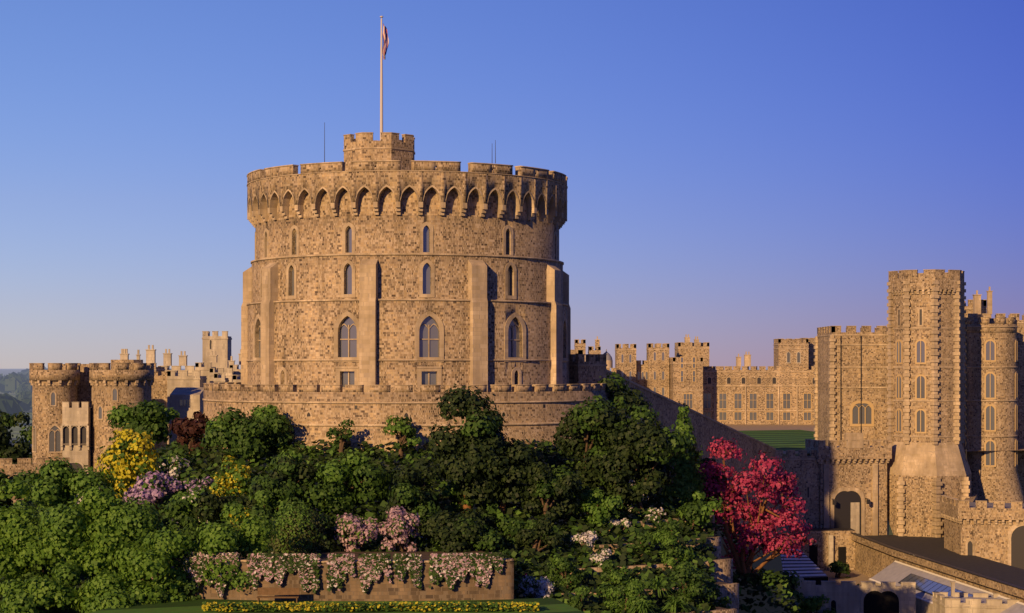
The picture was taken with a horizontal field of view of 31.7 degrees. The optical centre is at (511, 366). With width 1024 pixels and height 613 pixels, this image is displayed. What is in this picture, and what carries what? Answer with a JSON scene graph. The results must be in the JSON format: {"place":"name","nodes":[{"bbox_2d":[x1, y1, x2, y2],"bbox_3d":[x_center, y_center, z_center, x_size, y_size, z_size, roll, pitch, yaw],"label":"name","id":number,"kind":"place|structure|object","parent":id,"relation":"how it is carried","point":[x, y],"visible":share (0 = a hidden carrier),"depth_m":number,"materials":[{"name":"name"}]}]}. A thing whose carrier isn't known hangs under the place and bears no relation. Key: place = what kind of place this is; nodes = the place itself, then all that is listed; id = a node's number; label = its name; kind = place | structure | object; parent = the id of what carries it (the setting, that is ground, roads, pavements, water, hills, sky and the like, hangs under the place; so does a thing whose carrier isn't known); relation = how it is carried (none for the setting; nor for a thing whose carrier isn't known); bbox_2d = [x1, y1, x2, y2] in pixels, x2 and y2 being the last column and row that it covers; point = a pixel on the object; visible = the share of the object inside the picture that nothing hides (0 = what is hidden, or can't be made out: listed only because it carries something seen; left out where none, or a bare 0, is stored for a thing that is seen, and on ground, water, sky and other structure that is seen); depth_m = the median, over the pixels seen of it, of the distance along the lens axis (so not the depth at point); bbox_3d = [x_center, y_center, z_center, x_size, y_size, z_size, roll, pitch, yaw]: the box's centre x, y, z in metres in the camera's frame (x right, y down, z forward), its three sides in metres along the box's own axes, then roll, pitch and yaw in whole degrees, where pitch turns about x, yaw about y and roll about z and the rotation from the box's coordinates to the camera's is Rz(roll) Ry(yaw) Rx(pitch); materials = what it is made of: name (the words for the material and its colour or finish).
{"place":"outdoors","nodes":[
{"label":"outdoors","id":0,"kind":"place"},
{"bbox_2d":[0,368,892,612],"bbox_3d":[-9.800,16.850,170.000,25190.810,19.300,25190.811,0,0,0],"label":"ground","id":1,"kind":"structure","parent":0,"point":[775,563],"depth_m":150.93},
{"bbox_2d":[0,469,20,511],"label":"shrub","id":2,"kind":"object","parent":1,"relation":"on","point":[3,477],"visible":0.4,"depth_m":155.37,"materials":[{"name":"green plant"}]},
{"bbox_2d":[0,410,31,463],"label":"tree","id":3,"kind":"object","parent":1,"relation":"on","point":[20,448],"visible":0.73,"depth_m":283.11,"materials":[{"name":"green plant"}]},
{"bbox_2d":[8,500,48,514],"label":"shrub","id":4,"kind":"object","parent":1,"relation":"on","point":[23,505],"visible":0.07,"depth_m":140.07,"materials":[{"name":"green plant"}]},
{"bbox_2d":[0,475,64,584],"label":"shrub","id":5,"kind":"object","parent":1,"relation":"on","point":[18,539],"visible":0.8,"depth_m":125.29,"materials":[{"name":"green plant"}]},
{"bbox_2d":[20,558,58,579],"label":"shrub","id":6,"kind":"object","parent":1,"relation":"on","point":[36,571],"visible":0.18,"depth_m":126.19,"materials":[{"name":"green plant"}]},
{"bbox_2d":[0,574,80,612],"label":"shrub","id":7,"kind":"object","parent":1,"relation":"on","point":[35,594],"visible":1,"depth_m":117.25,"materials":[{"name":"green plant"}]},
{"bbox_2d":[11,455,116,512],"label":"shrub","id":8,"kind":"object","parent":1,"relation":"on","point":[53,483],"visible":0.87,"depth_m":148.69,"materials":[{"name":"green plant"}]},
{"bbox_2d":[42,559,85,612],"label":"shrub","id":9,"kind":"object","parent":1,"relation":"on","point":[69,572],"visible":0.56,"depth_m":120.26,"materials":[{"name":"green plant"}]},
{"bbox_2d":[0,366,170,427],"bbox_3d":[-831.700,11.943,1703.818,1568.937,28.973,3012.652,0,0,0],"label":"hills","id":10,"kind":"structure","parent":1,"relation":"on","point":[19,384],"depth_m":1537.57,"materials":[{"name":"green plant"}]},
{"bbox_2d":[73,474,112,503],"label":"white shrub","id":11,"kind":"object","parent":1,"relation":"on","point":[91,488],"visible":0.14,"depth_m":149.45,"materials":[{"name":"green plant"}]},
{"bbox_2d":[32,481,171,591],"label":"tree","id":12,"kind":"object","parent":1,"relation":"on","point":[109,522],"visible":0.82,"depth_m":121.78,"materials":[{"name":"green plant"}]},
{"bbox_2d":[71,565,147,612],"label":"shrub","id":13,"kind":"object","parent":1,"relation":"on","point":[101,592],"visible":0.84,"depth_m":116.67,"materials":[{"name":"green plant"}]},
{"bbox_2d":[0,331,240,503],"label":"castle gatehouse","id":14,"kind":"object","parent":1,"relation":"on","point":[73,404],"depth_m":212.80,"materials":[{"name":"stone"}]},
{"bbox_2d":[95,423,160,497],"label":"laburnum","id":15,"kind":"object","parent":1,"relation":"on","point":[125,457],"visible":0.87,"depth_m":150.25,"materials":[{"name":"yellow blossom"},{"name":"leaf"},{"name":"bark"}]},
{"bbox_2d":[106,399,179,451],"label":"tree","id":16,"kind":"object","parent":1,"relation":"on","point":[155,417],"visible":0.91,"depth_m":194.52,"materials":[{"name":"green plant"}]},
{"bbox_2d":[123,470,182,508],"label":"lilac","id":17,"kind":"object","parent":1,"relation":"on","point":[158,486],"visible":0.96,"depth_m":144.06,"materials":[{"name":"purple plant"}]},
{"bbox_2d":[140,502,172,531],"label":"shrub","id":18,"kind":"object","parent":1,"relation":"on","point":[163,521],"visible":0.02,"depth_m":133.65,"materials":[{"name":"green plant"}]},
{"bbox_2d":[107,524,207,603],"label":"shrub","id":19,"kind":"object","parent":1,"relation":"on","point":[160,548],"visible":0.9,"depth_m":117.80,"materials":[{"name":"green plant"}]},
{"bbox_2d":[157,454,190,478],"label":"white shrub","id":20,"kind":"object","parent":1,"relation":"on","point":[178,462],"visible":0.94,"depth_m":151.52,"materials":[{"name":"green plant"}]},
{"bbox_2d":[152,567,203,602],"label":"shrub","id":21,"kind":"object","parent":1,"relation":"on","point":[191,585],"visible":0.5,"depth_m":118.42,"materials":[{"name":"green plant"}]},
{"bbox_2d":[167,410,210,453],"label":"copper beech","id":22,"kind":"object","parent":1,"relation":"on","point":[187,430],"visible":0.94,"depth_m":157.66,"materials":[{"name":"brown plant"}]},
{"bbox_2d":[181,515,198,546],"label":"shrub","id":23,"kind":"object","parent":1,"relation":"on","point":[191,524],"visible":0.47,"depth_m":134.22,"materials":[{"name":"green plant"}]},
{"bbox_2d":[159,490,223,526],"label":"shrub","id":24,"kind":"object","parent":1,"relation":"on","point":[175,507],"visible":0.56,"depth_m":137.23,"materials":[{"name":"green plant"}]},
{"bbox_2d":[172,484,221,525],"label":"shrub","id":25,"kind":"object","parent":1,"relation":"on","point":[192,495],"visible":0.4,"depth_m":137.16,"materials":[{"name":"green plant"}]},
{"bbox_2d":[181,474,213,493],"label":"flowering shrub","id":26,"kind":"object","parent":1,"relation":"on","point":[187,483],"visible":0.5,"depth_m":145.36,"materials":[{"name":"purple plant"}]},
{"bbox_2d":[188,489,232,522],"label":"shrub","id":27,"kind":"object","parent":1,"relation":"on","point":[210,508],"visible":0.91,"depth_m":136.30,"materials":[{"name":"green plant"}]},
{"bbox_2d":[207,455,250,497],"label":"flowering shrub","id":28,"kind":"object","parent":1,"relation":"on","point":[221,484],"visible":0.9,"depth_m":144.12,"materials":[{"name":"yellow plant"}]},
{"bbox_2d":[193,501,281,591],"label":"shrub","id":29,"kind":"object","parent":1,"relation":"on","point":[217,538],"visible":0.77,"depth_m":119.70,"materials":[{"name":"green plant"}]},
{"bbox_2d":[219,494,260,520],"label":"shrub","id":30,"kind":"object","parent":1,"relation":"on","point":[247,503],"visible":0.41,"depth_m":137.44,"materials":[{"name":"green plant"}]},
{"bbox_2d":[229,508,251,528],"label":"flowering shrub","id":31,"kind":"object","parent":1,"relation":"on","point":[247,513],"visible":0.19,"depth_m":135.34,"materials":[{"name":"yellow plant"}]},
{"bbox_2d":[200,404,294,463],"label":"tree","id":32,"kind":"object","parent":1,"relation":"on","point":[239,433],"visible":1,"depth_m":149.72,"materials":[{"name":"green plant"}]},
{"bbox_2d":[240,488,285,535],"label":"shrub","id":33,"kind":"object","parent":1,"relation":"on","point":[261,496],"visible":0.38,"depth_m":135.13,"materials":[{"name":"green plant"}]},
{"bbox_2d":[250,404,279,453],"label":"tall tree","id":34,"kind":"object","parent":1,"relation":"on","point":[275,409],"visible":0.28,"depth_m":151.49,"materials":[{"name":"green plant"}]},
{"bbox_2d":[248,468,296,511],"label":"shrub","id":35,"kind":"object","parent":1,"relation":"on","point":[273,482],"visible":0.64,"depth_m":138.25,"materials":[{"name":"green plant"}]},
{"bbox_2d":[257,482,308,512],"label":"shrub","id":36,"kind":"object","parent":1,"relation":"on","point":[286,497],"visible":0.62,"depth_m":137.14,"materials":[{"name":"green plant"}]},
{"bbox_2d":[262,453,319,496],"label":"shrub","id":37,"kind":"object","parent":1,"relation":"on","point":[288,466],"visible":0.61,"depth_m":139.91,"materials":[{"name":"green plant"}]},
{"bbox_2d":[265,447,327,484],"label":"tree","id":38,"kind":"object","parent":1,"relation":"on","point":[297,456],"visible":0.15,"depth_m":143.06,"materials":[{"name":"green plant"}]},
{"bbox_2d":[265,497,330,553],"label":"weeping shrub","id":39,"kind":"object","parent":1,"relation":"on","point":[298,530],"visible":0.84,"depth_m":128.67,"materials":[{"name":"green plant"}]},
{"bbox_2d":[315,513,343,551],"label":"shrub","id":40,"kind":"object","parent":1,"relation":"on","point":[330,545],"visible":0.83,"depth_m":130.09,"materials":[{"name":"green plant"}]},
{"bbox_2d":[326,419,354,460],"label":"tall tree","id":41,"kind":"object","parent":1,"relation":"on","point":[341,438],"visible":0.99,"depth_m":148.83,"materials":[{"name":"green plant"}]},
{"bbox_2d":[296,449,394,514],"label":"shrub","id":42,"kind":"object","parent":1,"relation":"on","point":[365,479],"visible":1,"depth_m":139.20,"materials":[{"name":"green plant"}]},
{"bbox_2d":[333,513,380,551],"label":"flowering shrub","id":43,"kind":"object","parent":1,"relation":"on","point":[355,532],"visible":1,"depth_m":130.61,"materials":[{"name":"pink plant"}]},
{"bbox_2d":[201,601,539,611],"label":"yellow flower bed","id":44,"kind":"object","parent":1,"relation":"on","point":[273,606],"visible":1,"depth_m":112.83,"materials":[{"name":"yellow plant"},{"name":"green leaf"}]},
{"bbox_2d":[376,505,421,551],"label":"flowering shrub","id":45,"kind":"object","parent":1,"relation":"on","point":[400,530],"visible":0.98,"depth_m":130.86,"materials":[{"name":"pink plant"}]},
{"bbox_2d":[0,436,801,612],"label":"undergrowth","id":46,"kind":"object","parent":1,"relation":"on","point":[762,579],"visible":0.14,"depth_m":140.65,"materials":[{"name":"green plant"}]},
{"bbox_2d":[382,415,421,459],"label":"tree","id":47,"kind":"object","parent":1,"relation":"on","point":[403,429],"visible":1,"depth_m":148.64,"materials":[{"name":"green plant"}]},
{"bbox_2d":[199,382,608,452],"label":"stone wall","id":48,"kind":"structure","parent":1,"relation":"on","point":[530,412],"depth_m":152.66,"materials":[{"name":"stone"}]},
{"bbox_2d":[241,16,570,391],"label":"round tower","id":49,"kind":"structure","parent":1,"relation":"on","point":[387,259],"depth_m":157.09,"materials":[{"name":"stone"}]},
{"bbox_2d":[378,459,444,532],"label":"shrub","id":50,"kind":"object","parent":1,"relation":"on","point":[408,493],"visible":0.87,"depth_m":135.19,"materials":[{"name":"green plant"}]},
{"bbox_2d":[91,515,738,612],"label":"terrace walls","id":51,"kind":"structure","parent":1,"relation":"on","point":[500,588],"depth_m":118.21,"materials":[{"name":"stone"}]},
{"bbox_2d":[140,551,503,597],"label":"trailing flowers","id":52,"kind":"object","parent":51,"relation":"on","point":[454,567],"visible":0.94,"depth_m":117.92,"materials":[{"name":"leaf"},{"name":"pink blossom"},{"name":"white blossom"}]},
{"bbox_2d":[415,527,431,547],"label":"white shrub","id":53,"kind":"object","parent":1,"relation":"on","point":[423,538],"visible":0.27,"depth_m":133.64,"materials":[{"name":"green plant"}]},
{"bbox_2d":[440,480,475,511],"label":"shrub","id":54,"kind":"object","parent":1,"relation":"on","point":[453,490],"visible":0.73,"depth_m":140.11,"materials":[{"name":"green plant"}]},
{"bbox_2d":[417,508,510,552],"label":"shrub","id":55,"kind":"object","parent":1,"relation":"on","point":[457,531],"visible":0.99,"depth_m":130.36,"materials":[{"name":"green plant"}]},
{"bbox_2d":[424,384,516,512],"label":"holm oak","id":56,"kind":"object","parent":1,"relation":"on","point":[462,457],"visible":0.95,"depth_m":138.37,"materials":[{"name":"green plant"}]},
{"bbox_2d":[475,504,497,529],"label":"shrub","id":57,"kind":"object","parent":1,"relation":"on","point":[490,519],"visible":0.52,"depth_m":135.53,"materials":[{"name":"green plant"}]},
{"bbox_2d":[470,429,541,513],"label":"tree","id":58,"kind":"object","parent":1,"relation":"on","point":[518,453],"visible":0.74,"depth_m":138.49,"materials":[{"name":"green plant"}]},
{"bbox_2d":[499,549,519,577],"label":"shrub","id":59,"kind":"object","parent":1,"relation":"on","point":[506,552],"visible":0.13,"depth_m":127.17,"materials":[{"name":"green plant"}]},
{"bbox_2d":[495,515,536,545],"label":"shrub","id":60,"kind":"object","parent":1,"relation":"on","point":[512,527],"visible":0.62,"depth_m":134.89,"materials":[{"name":"green plant"}]},
{"bbox_2d":[519,575,554,597],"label":"shrub","id":61,"kind":"object","parent":1,"relation":"on","point":[545,584],"visible":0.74,"depth_m":122.88,"materials":[{"name":"blue plant"}]},
{"bbox_2d":[511,515,565,551],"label":"shrub","id":62,"kind":"object","parent":1,"relation":"on","point":[535,535],"visible":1,"depth_m":132.71,"materials":[{"name":"green plant"}]},
{"bbox_2d":[518,461,583,522],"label":"tree","id":63,"kind":"object","parent":1,"relation":"on","point":[547,483],"visible":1,"depth_m":138.16,"materials":[{"name":"green plant"}]},
{"bbox_2d":[544,555,587,588],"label":"shrub","id":64,"kind":"object","parent":1,"relation":"on","point":[563,567],"visible":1,"depth_m":125.71,"materials":[{"name":"green plant"}]},
{"bbox_2d":[567,585,592,610],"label":"shrub","id":65,"kind":"object","parent":1,"relation":"on","point":[576,600],"visible":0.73,"depth_m":120.40,"materials":[{"name":"green plant"}]},
{"bbox_2d":[570,529,598,546],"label":"shrub","id":66,"kind":"object","parent":1,"relation":"on","point":[587,537],"visible":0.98,"depth_m":135.36,"materials":[{"name":"white plant"}]},
{"bbox_2d":[548,395,631,487],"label":"tree","id":67,"kind":"object","parent":1,"relation":"on","point":[583,423],"visible":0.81,"depth_m":145.52,"materials":[{"name":"green plant"}]},
{"bbox_2d":[578,466,602,490],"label":"shrub","id":68,"kind":"object","parent":1,"relation":"on","point":[592,484],"visible":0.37,"depth_m":145.88,"materials":[{"name":"green plant"}]},
{"bbox_2d":[573,486,623,528],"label":"shrub","id":69,"kind":"object","parent":1,"relation":"on","point":[597,516],"visible":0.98,"depth_m":139.46,"materials":[{"name":"green plant"}]},
{"bbox_2d":[589,548,612,566],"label":"shrub","id":70,"kind":"object","parent":1,"relation":"on","point":[605,553],"visible":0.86,"depth_m":131.25,"materials":[{"name":"white plant"}]},
{"bbox_2d":[597,558,630,586],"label":"shrub","id":71,"kind":"object","parent":1,"relation":"on","point":[615,577],"visible":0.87,"depth_m":126.37,"materials":[{"name":"green plant"}]},
{"bbox_2d":[608,518,631,533],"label":"shrub","id":72,"kind":"object","parent":1,"relation":"on","point":[625,522],"visible":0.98,"depth_m":139.87,"materials":[{"name":"white plant"}]},
{"bbox_2d":[596,466,649,515],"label":"shrub","id":73,"kind":"object","parent":1,"relation":"on","point":[620,487],"visible":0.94,"depth_m":143.30,"materials":[{"name":"green plant"}]},
{"bbox_2d":[596,576,652,612],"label":"shrub","id":74,"kind":"object","parent":1,"relation":"on","point":[616,598],"visible":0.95,"depth_m":120.87,"materials":[{"name":"green plant"}]},
{"bbox_2d":[597,372,651,417],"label":"holm oak","id":75,"kind":"object","parent":1,"relation":"on","point":[624,397],"visible":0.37,"depth_m":166.38,"materials":[{"name":"green plant"}]},
{"bbox_2d":[581,402,693,508],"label":"holm oak","id":76,"kind":"object","parent":1,"relation":"on","point":[641,448],"visible":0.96,"depth_m":143.43,"materials":[{"name":"green plant"}]},
{"bbox_2d":[626,600,658,612],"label":"fern","id":77,"kind":"object","parent":1,"relation":"on","point":[642,608],"visible":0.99,"depth_m":118.66,"materials":[{"name":"green plant"}]},
{"bbox_2d":[626,530,659,555],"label":"shrub","id":78,"kind":"object","parent":1,"relation":"on","point":[647,536],"visible":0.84,"depth_m":134.82,"materials":[{"name":"green plant"}]},
{"bbox_2d":[644,507,665,522],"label":"shrub","id":79,"kind":"object","parent":1,"relation":"on","point":[658,513],"visible":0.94,"depth_m":143.93,"materials":[{"name":"white plant"}]},
{"bbox_2d":[644,575,676,606],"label":"cordyline","id":80,"kind":"object","parent":1,"relation":"on","point":[657,586],"visible":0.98,"depth_m":123.78,"materials":[{"name":"green plant"}]},
{"bbox_2d":[653,517,696,567],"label":"shrub","id":81,"kind":"object","parent":1,"relation":"on","point":[674,553],"visible":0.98,"depth_m":133.04,"materials":[{"name":"green plant"}]},
{"bbox_2d":[662,595,693,612],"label":"fern","id":82,"kind":"object","parent":1,"relation":"on","point":[676,603],"visible":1,"depth_m":120.70,"materials":[{"name":"green plant"}]},
{"bbox_2d":[656,406,713,503],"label":"conifer","id":83,"kind":"object","parent":1,"relation":"on","point":[687,483],"visible":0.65,"depth_m":151.49,"materials":[{"name":"green plant"}]},
{"bbox_2d":[665,560,716,605],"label":"shrub","id":84,"kind":"object","parent":1,"relation":"on","point":[693,577],"visible":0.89,"depth_m":123.42,"materials":[{"name":"green plant"}]},
{"bbox_2d":[571,334,816,424],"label":"ward ranges","id":85,"kind":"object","parent":1,"relation":"on","point":[781,390],"visible":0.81,"depth_m":344.32,"materials":[{"name":"stone"}]},
{"bbox_2d":[674,490,727,531],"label":"shrub","id":86,"kind":"object","parent":1,"relation":"on","point":[699,511],"visible":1,"depth_m":142.87,"materials":[{"name":"green plant"}]},
{"bbox_2d":[699,457,718,466],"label":"tree","id":87,"kind":"object","parent":1,"relation":"on","point":[708,460],"visible":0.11,"depth_m":198.94,"materials":[{"name":"red plant"}]},
{"bbox_2d":[699,578,731,608],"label":"shrub","id":88,"kind":"object","parent":1,"relation":"on","point":[721,602],"visible":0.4,"depth_m":127.40,"materials":[{"name":"green plant"}]},
{"bbox_2d":[701,470,729,494],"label":"shrub","id":89,"kind":"object","parent":1,"relation":"on","point":[716,477],"visible":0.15,"depth_m":154.60,"materials":[{"name":"green plant"}]},
{"bbox_2d":[690,437,772,580],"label":"judas tree","id":90,"kind":"object","parent":1,"relation":"on","point":[728,451],"visible":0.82,"depth_m":151.63,"materials":[{"name":"pink blossom"},{"name":"bark"}]},
{"bbox_2d":[723,544,739,573],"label":"judas tree","id":91,"kind":"object","parent":1,"relation":"on","point":[728,552],"visible":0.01,"depth_m":151.93,"materials":[{"name":"plant"}]},
{"bbox_2d":[714,502,799,579],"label":"judas tree","id":92,"kind":"object","parent":1,"relation":"on","point":[765,543],"visible":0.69,"depth_m":151.10,"materials":[{"name":"pink plant"}]},
{"bbox_2d":[725,449,807,572],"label":"judas tree","id":93,"kind":"object","parent":1,"relation":"on","point":[778,482],"visible":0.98,"depth_m":151.00,"materials":[{"name":"brown bark"},{"name":"pink blossom"}]},
{"bbox_2d":[752,522,816,574],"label":"judas tree","id":94,"kind":"object","parent":1,"relation":"on","point":[798,537],"visible":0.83,"depth_m":151.79,"materials":[{"name":"brown bark"},{"name":"pink blossom"}]},
{"bbox_2d":[764,569,804,606],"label":"shrub","id":95,"kind":"object","parent":1,"relation":"on","point":[794,580],"visible":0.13,"depth_m":181.03,"materials":[{"name":"green plant"}]},
{"bbox_2d":[569,269,1023,568],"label":"castle building","id":96,"kind":"structure","parent":1,"relation":"on","point":[919,394],"depth_m":228.52,"materials":[{"name":"stone"}]},
{"bbox_2d":[799,594,836,612],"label":"shrub","id":97,"kind":"object","parent":1,"relation":"on","point":[816,603],"visible":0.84,"depth_m":184.45,"materials":[{"name":"green plant"}]},
{"bbox_2d":[828,560,850,577],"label":"shrub","id":98,"kind":"object","parent":1,"relation":"on","point":[839,567],"visible":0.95,"depth_m":214.72,"materials":[{"name":"green plant"}]},
{"bbox_2d":[781,528,1023,612],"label":"road and mews court","id":99,"kind":"structure","parent":1,"relation":"on","point":[897,574],"depth_m":189.92,"materials":[{"name":"concrete"}]},
{"bbox_2d":[0,0,1023,368],"label":"sky","id":100,"kind":"structure","parent":0,"point":[743,176],"materials":[{"name":"blue"}]},
{"bbox_2d":[725,424,1023,453],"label":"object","id":101,"kind":"structure","parent":0,"point":[743,427],"depth_m":326.51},
{"bbox_2d":[740,430,814,450],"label":"lawn","id":102,"kind":"structure","parent":101,"relation":"on","point":[784,440],"depth_m":280.25,"materials":[{"name":"green plant"}]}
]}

